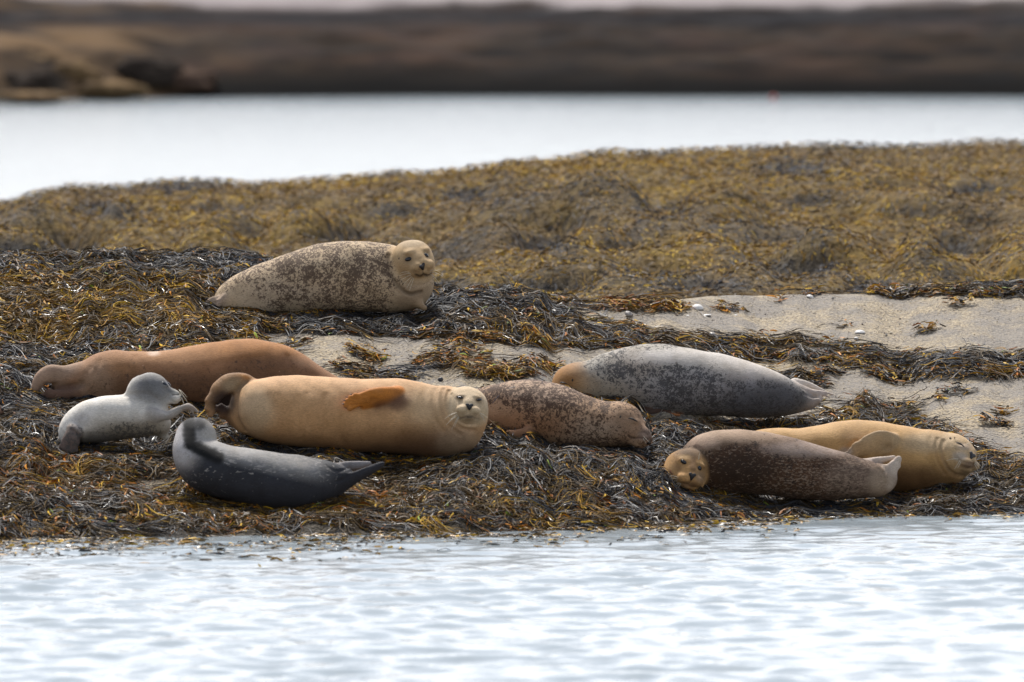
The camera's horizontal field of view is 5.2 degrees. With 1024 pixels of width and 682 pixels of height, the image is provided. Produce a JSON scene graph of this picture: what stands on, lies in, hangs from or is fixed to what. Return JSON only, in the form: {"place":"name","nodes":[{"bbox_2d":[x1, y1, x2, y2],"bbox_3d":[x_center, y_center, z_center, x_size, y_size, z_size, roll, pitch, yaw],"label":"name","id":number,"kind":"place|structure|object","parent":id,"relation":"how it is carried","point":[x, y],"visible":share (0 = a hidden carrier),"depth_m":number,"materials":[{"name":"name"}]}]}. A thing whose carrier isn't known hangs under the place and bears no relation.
{"place":"outdoors","nodes":[
{"label":"outdoors","id":0,"kind":"place"},
{"bbox_2d":[0,96,1023,681],"bbox_3d":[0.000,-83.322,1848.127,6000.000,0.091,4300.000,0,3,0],"label":"sea water","id":1,"kind":"structure","parent":0,"point":[910,598],"depth_m":56.55,"materials":[{"name":"grey liquid"}]},
{"bbox_2d":[3,70,61,91],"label":"boulder","id":2,"kind":"object","parent":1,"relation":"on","point":[39,80],"visible":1,"depth_m":147.04,"materials":[{"name":"grey stone"}]},
{"bbox_2d":[0,91,70,101],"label":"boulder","id":3,"kind":"object","parent":1,"relation":"on","point":[31,96],"visible":1,"depth_m":146.13,"materials":[{"name":"brown stone"}]},
{"bbox_2d":[72,79,148,99],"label":"boulder","id":4,"kind":"object","parent":1,"relation":"on","point":[105,89],"visible":1,"depth_m":147.78,"materials":[{"name":"brown stone"}]},
{"bbox_2d":[0,511,1023,566],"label":"floating seaweed","id":5,"kind":"object","parent":1,"relation":"on","point":[125,540],"visible":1,"depth_m":59.47,"materials":[{"name":"plant"}]},
{"bbox_2d":[0,0,1023,99],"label":"terrain","id":6,"kind":"structure","parent":0,"point":[278,48],"depth_m":151.78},
{"bbox_2d":[52,59,103,81],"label":"boulder","id":7,"kind":"object","parent":6,"relation":"on","point":[81,70],"visible":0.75,"depth_m":148.81,"materials":[{"name":"brown stone"}]},
{"bbox_2d":[114,56,183,87],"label":"boulder","id":8,"kind":"object","parent":6,"relation":"on","point":[150,71],"visible":0.94,"depth_m":149.31,"materials":[{"name":"grey stone"}]},
{"bbox_2d":[170,67,218,91],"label":"boulder","id":9,"kind":"object","parent":6,"relation":"on","point":[191,79],"visible":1,"depth_m":149.41,"materials":[{"name":"brown stone"}]},
{"bbox_2d":[0,136,1023,299],"bbox_3d":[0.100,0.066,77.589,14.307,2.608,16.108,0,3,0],"label":"seaweed","id":10,"kind":"object","parent":0,"point":[355,186],"visible":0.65,"depth_m":77.23,"materials":[{"name":"brown plant"}]},
{"bbox_2d":[0,256,1023,537],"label":"rock ground","id":11,"kind":"structure","parent":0,"point":[962,324],"depth_m":64.36,"materials":[{"name":"stone"}]},
{"bbox_2d":[0,246,1023,540],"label":"seaweed","id":12,"kind":"object","parent":11,"relation":"on","point":[138,294],"visible":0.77,"depth_m":62.77,"materials":[{"name":"brown plant"}]},
{"bbox_2d":[58,372,198,452],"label":"seal","id":13,"kind":"object","parent":12,"relation":"on","point":[138,408],"visible":1,"depth_m":61.28,"materials":[{"name":"fur"}]},
{"bbox_2d":[31,339,338,401],"bbox_3d":[-1.688,0.227,62.410,1.902,0.477,0.332,0,3,-5],"label":"seal","id":14,"kind":"object","parent":12,"relation":"on","point":[194,373],"visible":0.46,"depth_m":62.28,"materials":[{"name":"brown fur"}]},
{"bbox_2d":[173,417,384,507],"bbox_3d":[-1.241,0.653,60.522,1.128,0.492,0.375,0,3,0],"label":"seal","id":15,"kind":"object","parent":12,"relation":"on","point":[206,462],"visible":1,"depth_m":60.39,"materials":[{"name":"grey fur"}]},
{"bbox_2d":[205,240,442,312],"bbox_3d":[-1.052,-0.348,64.608,1.375,0.462,0.403,0,3,10],"label":"seal","id":16,"kind":"object","parent":12,"relation":"on","point":[363,276],"visible":0.98,"depth_m":64.45,"materials":[{"name":"beige fur"}]},
{"bbox_2d":[204,373,487,455],"bbox_3d":[-0.890,0.402,61.502,1.542,0.458,0.408,0,3,4],"label":"seal","id":17,"kind":"object","parent":12,"relation":"on","point":[398,416],"visible":1,"depth_m":61.38,"materials":[{"name":"fur"}]},
{"bbox_2d":[477,379,652,447],"bbox_3d":[0.141,0.396,62.066,1.286,0.370,0.379,1,3,12],"label":"seal","id":18,"kind":"object","parent":12,"relation":"on","point":[553,413],"visible":0.84,"depth_m":61.93,"materials":[{"name":"brown fur"}]},
{"bbox_2d":[664,429,901,500],"bbox_3d":[1.448,0.671,61.672,1.297,0.388,0.379,-1,3,-11],"label":"seal","id":19,"kind":"object","parent":12,"relation":"on","point":[751,462],"visible":1,"depth_m":61.55,"materials":[{"name":"brown fur"}]},
{"bbox_2d":[756,420,979,490],"bbox_3d":[1.893,0.631,62.158,1.340,0.402,0.386,0,3,0],"label":"seal","id":20,"kind":"object","parent":12,"relation":"on","point":[930,457],"visible":0.7,"depth_m":62.03,"materials":[{"name":"fur"}]},
{"bbox_2d":[148,294,1023,485],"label":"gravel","id":21,"kind":"structure","parent":11,"relation":"on","point":[886,334],"depth_m":65.26,"materials":[{"name":"gravel"}]},
{"bbox_2d":[625,311,632,316],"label":"snail shell","id":22,"kind":"object","parent":11,"relation":"on","point":[628,314],"visible":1,"depth_m":65.13},
{"bbox_2d":[552,344,833,417],"bbox_3d":[0.994,0.221,63.034,1.579,0.413,0.350,0,3,0],"label":"seal","id":23,"kind":"object","parent":11,"relation":"on","point":[655,378],"visible":0.88,"depth_m":62.91,"materials":[{"name":"silver fur"}]},
{"bbox_2d":[692,304,703,309],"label":"shell","id":24,"kind":"object","parent":11,"relation":"on","point":[697,306],"visible":1,"depth_m":65.54}
]}

